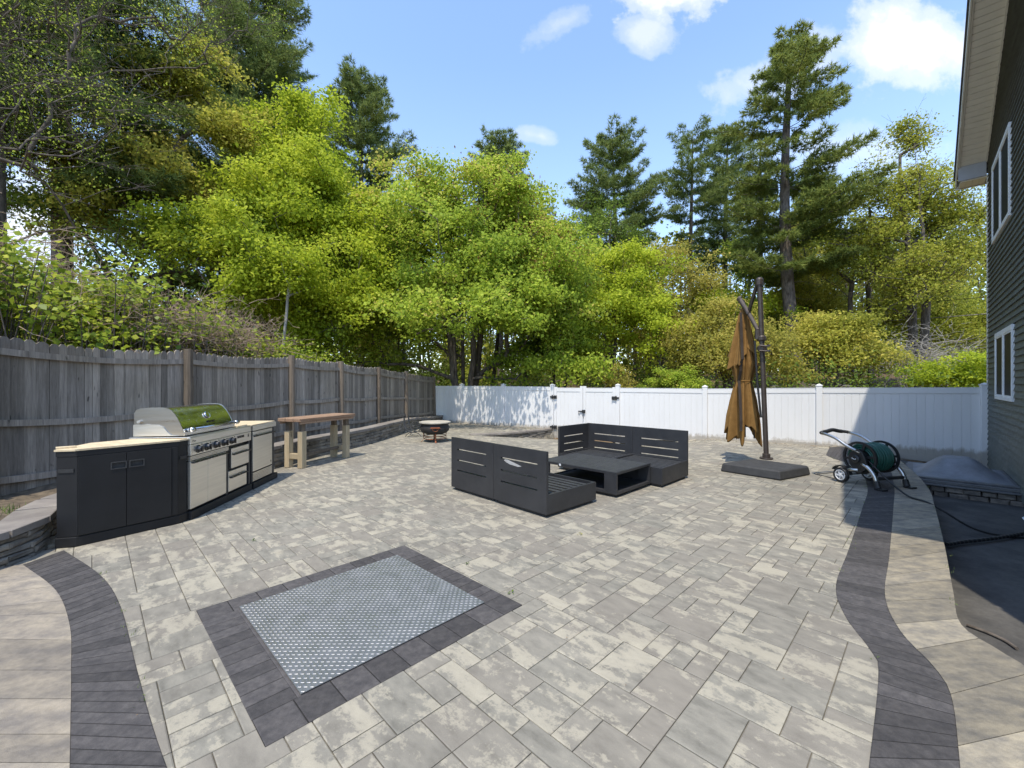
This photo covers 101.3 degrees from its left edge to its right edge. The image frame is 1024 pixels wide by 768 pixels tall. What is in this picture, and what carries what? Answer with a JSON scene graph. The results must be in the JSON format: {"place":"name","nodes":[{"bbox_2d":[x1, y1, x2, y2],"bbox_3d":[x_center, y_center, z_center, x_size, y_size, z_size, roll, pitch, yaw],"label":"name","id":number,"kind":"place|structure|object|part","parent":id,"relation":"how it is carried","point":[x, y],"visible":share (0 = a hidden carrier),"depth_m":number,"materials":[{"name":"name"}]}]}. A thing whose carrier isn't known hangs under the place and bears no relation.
{"place":"outdoors","nodes":[
{"label":"outdoors","id":0,"kind":"place"},
{"bbox_2d":[0,502,25,516],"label":"grass","id":1,"kind":"structure","parent":0,"point":[9,510],"depth_m":4.47,"materials":[{"name":"green plant"}]},
{"bbox_2d":[23,550,166,767],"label":"border paving","id":2,"kind":"structure","parent":0,"point":[120,687],"depth_m":2.28,"materials":[{"name":"stone"}]},
{"bbox_2d":[196,546,521,746],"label":"paver frame paving","id":3,"kind":"structure","parent":0,"point":[273,718],"depth_m":2.47,"materials":[{"name":"stone"}]},
{"bbox_2d":[239,555,484,693],"bbox_3d":[-1.070,1.587,3.017,1.204,0.006,1.260,0,0,44],"label":"tread plate","id":4,"kind":"object","parent":3,"relation":"on","point":[312,635],"visible":1,"depth_m":2.87,"materials":[{"name":"metal"}]},
{"bbox_2d":[13,423,877,767],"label":"patio paving","id":5,"kind":"structure","parent":0,"point":[577,659],"depth_m":2.90,"materials":[{"name":"stone"}]},
{"bbox_2d":[0,564,70,767],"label":"paved walkway","id":6,"kind":"structure","parent":5,"relation":"on","point":[35,674],"depth_m":2.31,"materials":[{"name":"stone"}]},
{"bbox_2d":[54,438,188,547],"bbox_3d":[-4.250,1.111,4.584,0.556,0.970,1.071,0,0,34],"label":"corner cabinet","id":7,"kind":"object","parent":5,"relation":"on","point":[106,490],"visible":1,"depth_m":4.37,"materials":[{"name":"black metal"}]},
{"bbox_3d":[-4.148,1.105,4.262,0.026,0.766,0.358,0,0,34],"label":"door","id":8,"kind":"part","parent":7,"relation":"part of","materials":[{"name":"black metal"}]},
{"bbox_3d":[-3.940,1.105,4.569,0.026,0.766,0.381,0,0,34],"label":"door","id":9,"kind":"part","parent":7,"relation":"part of","materials":[{"name":"black metal"}]},
{"bbox_2d":[129,403,251,519],"bbox_3d":[-4.138,0.939,5.579,0.724,1.315,1.400,0,0,-6],"label":"gas grill","id":10,"kind":"object","parent":5,"relation":"on","point":[218,457],"visible":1,"depth_m":5.28,"materials":[{"name":"silver metal"}]},
{"bbox_2d":[187,457,210,508],"bbox_3d":[-3.783,1.195,5.086,0.078,0.560,0.333,0,0,-6],"label":"door","id":11,"kind":"structure","parent":10,"relation":"in","point":[197,469],"depth_m":5.05,"materials":[{"name":"metal"}]},
{"bbox_2d":[206,452,228,500],"bbox_3d":[-3.826,1.195,5.457,0.078,0.560,0.403,0,0,-6],"label":"door","id":12,"kind":"structure","parent":10,"relation":"in","point":[217,463],"depth_m":5.43,"materials":[{"name":"metal"}]},
{"bbox_2d":[0,415,442,567],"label":"stone wall","id":13,"kind":"structure","parent":5,"relation":"on","point":[28,531],"depth_m":4.32,"materials":[{"name":"grey stone"}]},
{"bbox_2d":[238,421,276,488],"bbox_3d":[-4.273,1.112,6.706,0.705,0.968,0.810,0,0,-6],"label":"outdoor fridge","id":14,"kind":"object","parent":5,"relation":"on","point":[262,472],"visible":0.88,"depth_m":6.66,"materials":[{"name":"silver metal"}]},
{"bbox_3d":[-3.954,1.035,6.691,0.075,0.606,0.670,0,0,-6],"label":"door","id":15,"kind":"part","parent":14,"relation":"part of","materials":[{"name":"metal"}]},
{"bbox_2d":[278,413,354,468],"bbox_3d":[-3.922,1.127,8.550,0.544,0.946,1.507,0,0,19],"label":"bar table","id":16,"kind":"object","parent":5,"relation":"on","point":[302,453],"visible":1,"depth_m":8.12,"materials":[{"name":"brown wood"}]},
{"bbox_2d":[403,417,426,436],"bbox_3d":[-2.930,1.308,12.750,0.590,0.576,0.440,0,0,8],"label":"log rack","id":17,"kind":"object","parent":5,"relation":"on","point":[414,431],"visible":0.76,"depth_m":12.63,"materials":[{"name":"grey metal"}]},
{"bbox_2d":[419,420,450,442],"bbox_3d":[-2.130,1.321,11.600,0.860,0.545,0.894,0,0,-12],"label":"fire pit","id":18,"kind":"object","parent":5,"relation":"on","point":[434,427],"visible":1,"depth_m":11.30,"materials":[{"name":"black metal"}]},
{"bbox_2d":[451,437,525,500],"bbox_3d":[-0.226,1.204,6.361,1.000,0.788,0.955,0,0,-44],"label":"sofa section","id":19,"kind":"object","parent":5,"relation":"on","point":[472,478],"visible":0.62,"depth_m":5.99,"materials":[{"name":"grey metal"}]},
{"bbox_2d":[469,428,552,438],"bbox_3d":[0.080,1.754,13.872,3.248,0.353,0.494,0,0,-34],"label":"terrace step","id":20,"kind":"object","parent":5,"relation":"on","point":[541,433],"visible":0.95,"depth_m":13.86,"materials":[{"name":"stone"}]},
{"bbox_2d":[493,443,595,516],"bbox_3d":[0.440,1.204,5.655,1.002,0.788,0.955,0,0,-44],"label":"sofa section","id":21,"kind":"object","parent":5,"relation":"on","point":[539,489],"visible":1,"depth_m":5.32,"materials":[{"name":"grey metal"}]},
{"bbox_2d":[558,423,632,469],"bbox_3d":[1.563,1.199,7.846,1.015,0.798,0.970,0,0,45],"label":"sofa section","id":22,"kind":"object","parent":5,"relation":"on","point":[588,437],"visible":0.74,"depth_m":8.10,"materials":[{"name":"grey metal"}]},
{"bbox_2d":[548,453,650,496],"bbox_3d":[1.304,1.421,6.695,1.420,0.355,1.001,0,0,45],"label":"coffee table","id":23,"kind":"object","parent":5,"relation":"on","point":[602,472],"visible":0.88,"depth_m":6.53,"materials":[{"name":"grey"}]},
{"bbox_2d":[616,426,687,486],"bbox_3d":[2.283,1.199,7.126,1.015,0.798,0.970,0,0,45],"label":"sofa section","id":24,"kind":"object","parent":5,"relation":"on","point":[666,470],"visible":0.83,"depth_m":7.23,"materials":[{"name":"grey metal"}]},
{"bbox_2d":[721,277,809,479],"bbox_3d":[4.519,-0.214,7.857,1.479,3.621,1.578,0,0,-29],"label":"cantilever umbrella","id":25,"kind":"object","parent":5,"relation":"on","point":[743,412],"visible":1,"depth_m":8.26,"materials":[{"name":"fabric"}]},
{"bbox_2d":[48,435,861,767],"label":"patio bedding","id":26,"kind":"object","parent":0,"point":[386,723],"visible":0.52,"depth_m":2.30,"materials":[{"name":"grey sand"}]},
{"bbox_2d":[6,0,987,372],"label":"sky","id":27,"kind":"structure","parent":0,"point":[554,72],"materials":[{"name":"blue"}]},
{"bbox_2d":[435,371,950,462],"bbox_3d":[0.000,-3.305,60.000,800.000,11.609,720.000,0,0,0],"label":"ground","id":28,"kind":"structure","parent":0,"point":[874,381],"depth_m":31.18,"materials":[{"name":"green plant"}]},
{"bbox_2d":[0,0,148,334],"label":"pine tree","id":29,"kind":"object","parent":28,"relation":"on","point":[3,198],"visible":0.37,"depth_m":11.59,"materials":[{"name":"green plant"}]},
{"bbox_2d":[0,221,159,348],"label":"vine thicket","id":30,"kind":"object","parent":28,"relation":"on","point":[11,252],"visible":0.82,"depth_m":6.03,"materials":[{"name":"green plant"}]},
{"bbox_2d":[0,192,181,344],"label":"dry brush","id":31,"kind":"object","parent":28,"relation":"on","point":[48,257],"visible":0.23,"depth_m":7.26,"materials":[{"name":"green plant"}]},
{"bbox_2d":[0,0,232,343],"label":"pine tree","id":32,"kind":"object","parent":28,"relation":"on","point":[120,174],"visible":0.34,"depth_m":14.41,"materials":[{"name":"green plant"}]},
{"bbox_2d":[0,257,240,355],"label":"vine thicket","id":33,"kind":"object","parent":28,"relation":"on","point":[101,338],"visible":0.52,"depth_m":7.22,"materials":[{"name":"green plant"}]},
{"bbox_2d":[6,158,282,352],"bbox_3d":[-12.803,-3.247,14.386,10.016,9.658,4.502,0,0,0],"label":"leaning tree","id":34,"kind":"object","parent":28,"relation":"on","point":[22,199],"visible":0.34,"depth_m":13.73,"materials":[{"name":"green plant"}]},
{"bbox_2d":[7,14,286,313],"bbox_3d":[-12.965,-6.042,15.360,6.462,14.999,7.599,0,0,33],"label":"maple tree","id":35,"kind":"object","parent":28,"relation":"on","point":[221,125],"visible":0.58,"depth_m":15.06,"materials":[{"name":"green plant"}]},
{"bbox_2d":[0,0,304,251],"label":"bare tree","id":36,"kind":"object","parent":28,"relation":"on","point":[35,138],"visible":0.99,"depth_m":9.77,"materials":[{"name":"grey plant"}]},
{"bbox_2d":[3,251,327,358],"bbox_3d":[-7.041,-0.573,10.049,4.695,4.058,9.931,0,0,0],"label":"dry brush","id":37,"kind":"object","parent":28,"relation":"on","point":[237,342],"visible":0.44,"depth_m":8.77,"materials":[{"name":"plant"}]},
{"bbox_2d":[0,426,364,520],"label":"garden bed","id":38,"kind":"object","parent":28,"relation":"on","point":[27,496],"visible":0.04,"depth_m":5.13,"materials":[{"name":"soil"}]},
{"bbox_2d":[120,202,276,357],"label":"pine tree","id":39,"kind":"object","parent":28,"relation":"on","point":[176,286],"visible":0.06,"depth_m":16.77,"materials":[{"name":"green plant"}]},
{"bbox_2d":[98,179,334,349],"bbox_3d":[-9.235,-2.743,13.526,6.667,8.646,4.840,0,0,0],"label":"maple tree","id":40,"kind":"object","parent":28,"relation":"on","point":[252,287],"visible":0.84,"depth_m":12.80,"materials":[{"name":"green plant"}]},
{"bbox_2d":[0,336,435,495],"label":"picket fence","id":41,"kind":"object","parent":28,"relation":"on","point":[53,397],"visible":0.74,"depth_m":6.67,"materials":[{"name":"grey wood"}]},
{"bbox_2d":[133,299,304,358],"bbox_3d":[-6.942,-0.248,10.018,3.047,3.203,3.828,0,0,0],"label":"vine thicket","id":42,"kind":"object","parent":28,"relation":"on","point":[250,354],"visible":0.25,"depth_m":9.54,"materials":[{"name":"green plant"}]},
{"bbox_2d":[108,0,348,343],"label":"pine tree","id":43,"kind":"object","parent":28,"relation":"on","point":[264,61],"visible":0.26,"depth_m":23.60,"materials":[{"name":"green plant"}]},
{"bbox_2d":[179,72,368,344],"bbox_3d":[-9.124,-5.643,16.730,6.499,14.461,7.939,0,0,-21],"label":"maple tree","id":44,"kind":"object","parent":28,"relation":"on","point":[290,165],"visible":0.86,"depth_m":15.58,"materials":[{"name":"green plant"}]},
{"bbox_2d":[215,228,363,357],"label":"birch tree","id":45,"kind":"object","parent":28,"relation":"on","point":[310,258],"visible":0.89,"depth_m":12.91,"materials":[{"name":"green plant"}]},
{"bbox_2d":[231,257,353,363],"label":"pine tree","id":46,"kind":"object","parent":28,"relation":"on","point":[264,319],"visible":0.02,"depth_m":20.50,"materials":[{"name":"green plant"}]},
{"bbox_2d":[202,183,403,362],"bbox_3d":[-7.913,-3.255,16.643,7.981,9.807,6.390,0,0,0],"label":"maple tree","id":47,"kind":"object","parent":28,"relation":"on","point":[337,309],"visible":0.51,"depth_m":15.28,"materials":[{"name":"green plant"}]},
{"bbox_2d":[253,329,356,364],"bbox_3d":[-6.173,-0.050,12.084,3.175,2.828,4.816,0,0,20],"label":"vine thicket","id":48,"kind":"object","parent":28,"relation":"on","point":[297,355],"visible":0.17,"depth_m":11.59,"materials":[{"name":"green plant"}]},
{"bbox_2d":[324,52,417,366],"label":"pine tree","id":49,"kind":"object","parent":28,"relation":"on","point":[365,96],"visible":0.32,"depth_m":26.89,"materials":[{"name":"green plant"}]},
{"bbox_2d":[271,138,625,387],"bbox_3d":[-2.447,-4.378,17.509,12.941,12.769,11.960,0,0,-41],"label":"maple tree","id":50,"kind":"object","parent":28,"relation":"on","point":[519,260],"visible":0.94,"depth_m":16.39,"materials":[{"name":"green plant"}]},
{"bbox_2d":[466,267,499,385],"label":"woodland tree","id":51,"kind":"object","parent":28,"relation":"on","point":[496,347],"depth_m":22.32,"materials":[{"name":"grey plant"}]},
{"bbox_2d":[7,200,985,386],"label":"woodland","id":52,"kind":"object","parent":28,"relation":"on","point":[413,359],"depth_m":35.28,"materials":[{"name":"green plant"}]},
{"bbox_2d":[461,124,557,385],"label":"pine tree","id":53,"kind":"object","parent":28,"relation":"on","point":[506,144],"visible":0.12,"depth_m":31.44,"materials":[{"name":"green plant"}]},
{"bbox_2d":[520,333,527,385],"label":"woodland tree","id":54,"kind":"object","parent":28,"relation":"on","point":[525,373],"depth_m":23.57,"materials":[{"name":"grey plant"}]},
{"bbox_2d":[489,316,596,387],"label":"maple tree","id":55,"kind":"object","parent":28,"relation":"on","point":[530,342],"visible":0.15,"depth_m":22.05,"materials":[{"name":"green plant"}]},
{"bbox_2d":[567,191,660,387],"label":"woodland tree","id":56,"kind":"object","parent":28,"relation":"on","point":[614,209],"visible":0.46,"depth_m":26.36,"materials":[{"name":"green plant"}]},
{"bbox_2d":[597,361,639,387],"bbox_3d":[4.372,0.405,17.002,1.947,2.701,2.108,0,0,0],"label":"round shrub","id":57,"kind":"object","parent":28,"relation":"on","point":[622,382],"visible":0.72,"depth_m":16.84,"materials":[{"name":"green plant"}]},
{"bbox_2d":[538,235,703,387],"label":"maple tree","id":58,"kind":"object","parent":28,"relation":"on","point":[635,312],"visible":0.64,"depth_m":19.47,"materials":[{"name":"green plant"}]},
{"bbox_2d":[561,113,680,387],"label":"pine tree","id":59,"kind":"object","parent":28,"relation":"on","point":[647,191],"visible":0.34,"depth_m":28.85,"materials":[{"name":"green plant"}]},
{"bbox_2d":[603,231,740,378],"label":"birch tree","id":60,"kind":"object","parent":28,"relation":"on","point":[707,280],"visible":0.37,"depth_m":23.19,"materials":[{"name":"green plant"}]},
{"bbox_2d":[635,362,713,388],"bbox_3d":[6.409,0.428,16.491,2.983,2.572,2.573,0,0,-20],"label":"round shrub","id":61,"kind":"object","parent":28,"relation":"on","point":[675,378],"visible":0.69,"depth_m":16.26,"materials":[{"name":"green plant"}]},
{"bbox_2d":[399,337,985,388],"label":"undergrowth","id":62,"kind":"object","parent":28,"relation":"on","point":[791,385],"visible":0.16,"depth_m":18.93,"materials":[{"name":"green plant"}]},
{"bbox_2d":[652,112,735,376],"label":"pine tree","id":63,"kind":"object","parent":28,"relation":"on","point":[691,171],"visible":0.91,"depth_m":30.28,"materials":[{"name":"green plant"}]},
{"bbox_2d":[435,383,989,468],"bbox_3d":[3.608,1.090,13.535,16.331,2.221,0.152,0,0,31],"label":"vinyl fence","id":64,"kind":"object","parent":28,"relation":"on","point":[926,424],"visible":0.74,"depth_m":11.09,"materials":[{"name":"white plastic"}]},
{"bbox_2d":[550,386,582,437],"bbox_3d":[1.875,1.015,14.524,1.197,1.850,0.156,0,0,31],"label":"gate leaf","id":65,"kind":"object","parent":64,"relation":"attached to","point":[568,404],"visible":0.85,"depth_m":14.53,"materials":[{"name":"white plastic"}]},
{"bbox_2d":[578,386,618,435],"bbox_3d":[2.864,1.000,13.931,1.405,1.820,0.156,0,0,31],"label":"gate leaf","id":66,"kind":"object","parent":64,"relation":"attached to","point":[598,405],"visible":0.74,"depth_m":13.94,"materials":[{"name":"white plastic"}]},
{"bbox_2d":[688,120,756,381],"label":"pine tree","id":67,"kind":"object","parent":28,"relation":"on","point":[726,228],"visible":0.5,"depth_m":32.08,"materials":[{"name":"green plant"}]},
{"bbox_2d":[711,235,767,383],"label":"woodland tree","id":68,"kind":"object","parent":28,"relation":"on","point":[727,251],"visible":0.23,"depth_m":30.53,"materials":[{"name":"green plant"}]},
{"bbox_2d":[650,289,836,387],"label":"maple tree","id":69,"kind":"object","parent":28,"relation":"on","point":[717,353],"visible":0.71,"depth_m":17.51,"materials":[{"name":"green plant"}]},
{"bbox_2d":[679,269,811,388],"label":"oak tree","id":70,"kind":"object","parent":28,"relation":"on","point":[769,304],"visible":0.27,"depth_m":25.01,"materials":[{"name":"green plant"}]},
{"bbox_2d":[726,138,792,386],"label":"pine tree","id":71,"kind":"object","parent":28,"relation":"on","point":[750,156],"visible":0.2,"depth_m":27.83,"materials":[{"name":"green plant"}]},
{"bbox_2d":[710,18,899,387],"bbox_3d":[16.158,-9.306,23.236,8.799,20.906,8.252,0,0,-27],"label":"pine tree","id":72,"kind":"object","parent":28,"relation":"on","point":[799,54],"visible":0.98,"depth_m":22.75,"materials":[{"name":"green plant"}]},
{"bbox_2d":[738,207,888,371],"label":"oak tree","id":73,"kind":"object","parent":28,"relation":"on","point":[805,293],"visible":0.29,"depth_m":25.90,"materials":[{"name":"green plant"}]},
{"bbox_2d":[779,170,861,376],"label":"pine tree","id":74,"kind":"object","parent":28,"relation":"on","point":[854,298],"visible":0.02,"depth_m":33.01,"materials":[{"name":"green plant"}]},
{"bbox_2d":[792,246,848,376],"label":"woodland tree","id":75,"kind":"object","parent":28,"relation":"on","point":[813,274],"visible":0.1,"depth_m":29.29,"materials":[{"name":"green plant"}]},
{"bbox_2d":[764,288,889,378],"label":"oak tree","id":76,"kind":"object","parent":28,"relation":"on","point":[817,344],"visible":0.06,"depth_m":27.53,"materials":[{"name":"green plant"}]},
{"bbox_2d":[767,308,929,387],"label":"maple tree","id":77,"kind":"object","parent":28,"relation":"on","point":[843,337],"visible":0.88,"depth_m":17.84,"materials":[{"name":"green plant"}]},
{"bbox_2d":[798,213,927,387],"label":"woodland tree","id":78,"kind":"object","parent":28,"relation":"on","point":[851,289],"visible":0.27,"depth_m":23.62,"materials":[{"name":"green plant"}]},
{"bbox_2d":[819,208,918,386],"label":"woodland tree","id":79,"kind":"object","parent":28,"relation":"on","point":[868,292],"visible":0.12,"depth_m":25.62,"materials":[{"name":"green plant"}]},
{"bbox_2d":[791,98,985,386],"bbox_3d":[20.307,-7.062,21.434,9.211,15.958,8.713,0,0,-39],"label":"oak tree","id":80,"kind":"object","parent":28,"relation":"on","point":[928,257],"visible":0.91,"depth_m":20.89,"materials":[{"name":"green plant"}]},
{"bbox_2d":[838,304,985,387],"bbox_3d":[17.732,-0.917,18.734,7.553,5.063,5.456,0,0,0],"label":"dry brush","id":81,"kind":"object","parent":28,"relation":"on","point":[939,354],"visible":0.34,"depth_m":18.45,"materials":[{"name":"plant"}]},
{"bbox_2d":[843,231,985,360],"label":"oak tree","id":82,"kind":"object","parent":28,"relation":"on","point":[958,320],"visible":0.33,"depth_m":25.04,"materials":[{"name":"green plant"}]},
{"bbox_2d":[832,446,1023,767],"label":"paved walkway","id":83,"kind":"structure","parent":28,"relation":"on","point":[983,680],"depth_m":2.58,"materials":[{"name":"beige stone"}]},
{"bbox_2d":[867,459,1023,538],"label":"garden hose","id":84,"kind":"object","parent":83,"relation":"on","point":[940,509],"visible":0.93,"depth_m":5.46,"materials":[{"name":"black rubber"}]},
{"bbox_2d":[886,346,985,386],"bbox_3d":[16.264,0.030,15.155,3.850,2.905,4.050,0,0,-45],"label":"round shrub","id":85,"kind":"object","parent":28,"relation":"on","point":[930,375],"visible":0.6,"depth_m":14.69,"materials":[{"name":"green plant"}]},
{"bbox_2d":[953,0,1023,518],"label":"house wall","id":86,"kind":"structure","parent":28,"relation":"on","point":[990,134],"depth_m":7.74,"materials":[{"name":"wood"}]},
{"bbox_2d":[991,121,1011,244],"bbox_3d":[9.203,-3.665,7.910,0.040,1.590,2.090,0,0,44],"label":"window","id":87,"kind":"structure","parent":86,"relation":"in","point":[1001,175],"depth_m":7.83,"materials":[{"name":"white plastic"}]},
{"bbox_2d":[994,324,1014,401],"bbox_3d":[8.952,-0.340,7.645,0.040,1.290,1.940,0,0,44],"label":"window","id":88,"kind":"structure","parent":86,"relation":"in","point":[1004,339],"depth_m":7.56,"materials":[{"name":"white plastic"}]},
{"bbox_2d":[826,446,959,767],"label":"border paving","id":89,"kind":"structure","parent":0,"point":[875,518],"depth_m":2.38,"materials":[{"name":"stone"}]},
{"bbox_2d":[819,428,916,491],"bbox_3d":[5.654,1.183,6.768,0.697,0.828,1.052,0,0,-14],"label":"hose reel","id":90,"kind":"object","parent":89,"relation":"on","point":[879,455],"visible":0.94,"depth_m":6.53,"materials":[{"name":"metal"}]},
{"bbox_2d":[847,297,981,306],"bbox_3d":[21.672,-4.837,22.201,0.025,2.646,22.437,0,0,-3],"label":"utility wire","id":91,"kind":"object","parent":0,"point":[936,301],"visible":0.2,"depth_m":20.94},
{"bbox_2d":[883,313,985,320],"bbox_3d":[21.671,-3.974,22.202,0.038,2.028,22.438,0,0,-3],"label":"utility wire","id":92,"kind":"object","parent":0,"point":[943,317],"visible":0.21,"depth_m":20.77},
{"bbox_2d":[900,460,1023,664],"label":"concrete strip","id":93,"kind":"object","parent":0,"point":[987,579],"depth_m":4.31,"materials":[{"name":"grey concrete"}]},
{"bbox_2d":[906,455,1023,506],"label":"window well dome","id":94,"kind":"structure","parent":93,"relation":"on","point":[961,477],"depth_m":7.06,"materials":[{"name":"plastic"}]},
{"bbox_2d":[944,532,1023,546],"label":"drain pipe","id":95,"kind":"object","parent":93,"relation":"on","point":[952,543],"visible":1,"depth_m":4.99,"materials":[{"name":"black plastic"}]},
{"bbox_2d":[966,624,1018,649],"bbox_3d":[3.591,1.885,3.135,0.060,0.021,0.301,0,0,-8],"label":"dark stick","id":96,"kind":"object","parent":93,"relation":"on","point":[994,635],"visible":1,"depth_m":3.14,"materials":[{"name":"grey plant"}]}
]}

